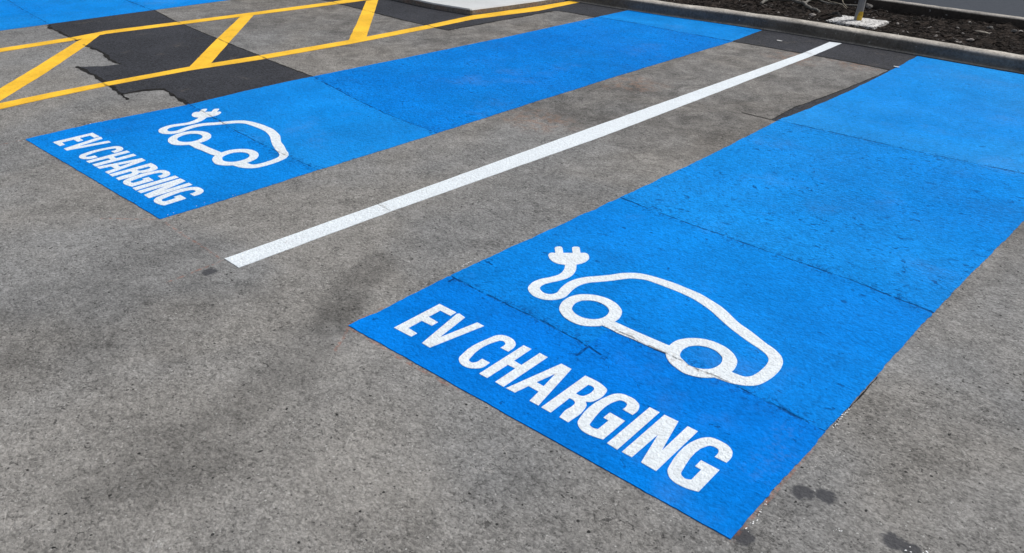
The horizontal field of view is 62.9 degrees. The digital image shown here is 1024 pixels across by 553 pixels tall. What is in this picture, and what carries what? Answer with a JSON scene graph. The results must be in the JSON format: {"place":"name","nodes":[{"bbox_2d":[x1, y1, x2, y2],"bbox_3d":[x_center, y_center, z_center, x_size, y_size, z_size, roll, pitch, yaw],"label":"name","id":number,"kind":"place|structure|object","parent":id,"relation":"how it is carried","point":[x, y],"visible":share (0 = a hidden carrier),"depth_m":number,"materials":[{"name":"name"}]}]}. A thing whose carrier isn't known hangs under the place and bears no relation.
{"place":"outdoors","nodes":[
{"label":"outdoors","id":0,"kind":"place"},
{"bbox_2d":[0,0,1023,552],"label":"parking lot","id":1,"kind":"structure","parent":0,"point":[176,384],"depth_m":2.63,"materials":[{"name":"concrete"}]},
{"bbox_2d":[0,0,224,30],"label":"parking bay","id":2,"kind":"object","parent":1,"relation":"on","point":[15,14],"visible":1,"depth_m":7.38,"materials":[{"name":"blue paint"}]},
{"bbox_2d":[47,10,312,104],"bbox_3d":[-2.658,-1.664,6.151,1.167,0.002,2.986,-22,36,-36],"label":"asphalt patch","id":3,"kind":"object","parent":1,"relation":"on","point":[134,53],"visible":1,"depth_m":5.88,"materials":[{"name":"black asphalt"}]},
{"bbox_2d":[0,0,578,108],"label":"hatched marking","id":4,"kind":"object","parent":1,"relation":"on","point":[210,53],"visible":1,"depth_m":6.33,"materials":[{"name":"yellow paint"}]},
{"bbox_2d":[25,10,760,218],"bbox_3d":[-0.171,-1.420,5.814,1.456,0.005,5.556,24,35,36],"label":"parking bay","id":5,"kind":"object","parent":1,"relation":"on","point":[163,163],"visible":1,"depth_m":4.93,"materials":[{"name":"blue paint"}]},
{"bbox_2d":[18,122,929,552],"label":"paint flecks","id":6,"kind":"object","parent":1,"relation":"on","point":[766,504],"visible":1,"depth_m":2.13,"materials":[{"name":"paint"}]},
{"bbox_2d":[224,42,841,267],"bbox_3d":[0.812,-0.986,5.054,0.150,0.002,5.595,24,35,36],"label":"dividing line","id":7,"kind":"object","parent":1,"relation":"on","point":[252,255],"visible":1,"depth_m":4.20,"materials":[{"name":"white paint"}]},
{"bbox_2d":[323,0,1023,120],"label":"asphalt patch","id":8,"kind":"object","parent":1,"relation":"on","point":[888,60],"visible":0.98,"depth_m":7.00,"materials":[{"name":"black asphalt"}]},
{"bbox_2d":[395,0,564,14],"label":"concrete island","id":9,"kind":"structure","parent":8,"relation":"on","point":[471,7],"depth_m":7.79,"materials":[{"name":"white concrete"}]},
{"bbox_2d":[348,56,1023,539],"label":"parking bay","id":10,"kind":"object","parent":1,"relation":"on","point":[716,340],"visible":1,"depth_m":3.10,"materials":[{"name":"blue paint"}]},
{"bbox_2d":[569,0,1023,72],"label":"concrete kerb","id":11,"kind":"structure","parent":1,"relation":"on","point":[1006,61],"depth_m":6.98,"materials":[{"name":"grey concrete"}]},
{"bbox_2d":[658,0,1023,54],"bbox_3d":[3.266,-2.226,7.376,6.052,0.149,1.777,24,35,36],"label":"bark mulch","id":12,"kind":"object","parent":1,"relation":"on","point":[878,14],"visible":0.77,"depth_m":7.47,"materials":[{"name":"black wood"}]},
{"bbox_2d":[760,0,819,12],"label":"dead branch","id":13,"kind":"object","parent":12,"relation":"on","point":[804,3],"visible":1,"depth_m":8.02,"materials":[{"name":"wood"}]},
{"bbox_2d":[811,0,856,5],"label":"dead branch","id":14,"kind":"object","parent":12,"relation":"on","point":[822,1],"visible":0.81,"depth_m":8.14,"materials":[{"name":"wood"}]},
{"bbox_2d":[865,3,872,8],"bbox_3d":[3.463,-2.625,8.134,0.080,0.052,0.086,-8,30,-17],"label":"stone","id":15,"kind":"object","parent":12,"relation":"on","point":[868,6],"visible":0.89,"depth_m":8.11,"materials":[{"name":"grey stone"}]},
{"bbox_2d":[825,15,888,29],"bbox_3d":[3.098,-2.267,7.526,0.427,0.076,0.410,24,35,36],"label":"concrete footing","id":16,"kind":"object","parent":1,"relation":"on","point":[868,23],"visible":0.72,"depth_m":7.44,"materials":[{"name":"white concrete"}]},
{"bbox_2d":[828,11,842,16],"bbox_3d":[2.965,-2.402,7.663,0.150,0.051,0.070,24,35,36],"label":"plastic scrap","id":17,"kind":"object","parent":16,"relation":"on","point":[837,13],"visible":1,"depth_m":7.65,"materials":[{"name":"black plastic"}]},
{"bbox_2d":[854,0,865,20],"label":"steel post","id":18,"kind":"object","parent":16,"relation":"on","point":[858,16],"visible":1,"depth_m":7.45,"materials":[{"name":"grey metal"}]},
{"bbox_2d":[823,0,1023,29],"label":"concrete kerb","id":19,"kind":"structure","parent":1,"relation":"on","point":[895,6],"depth_m":7.82,"materials":[{"name":"concrete"}]},
{"bbox_2d":[898,0,1023,16],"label":"road","id":20,"kind":"structure","parent":0,"point":[1010,7],"depth_m":8.12,"materials":[{"name":"grey asphalt"}]}
]}

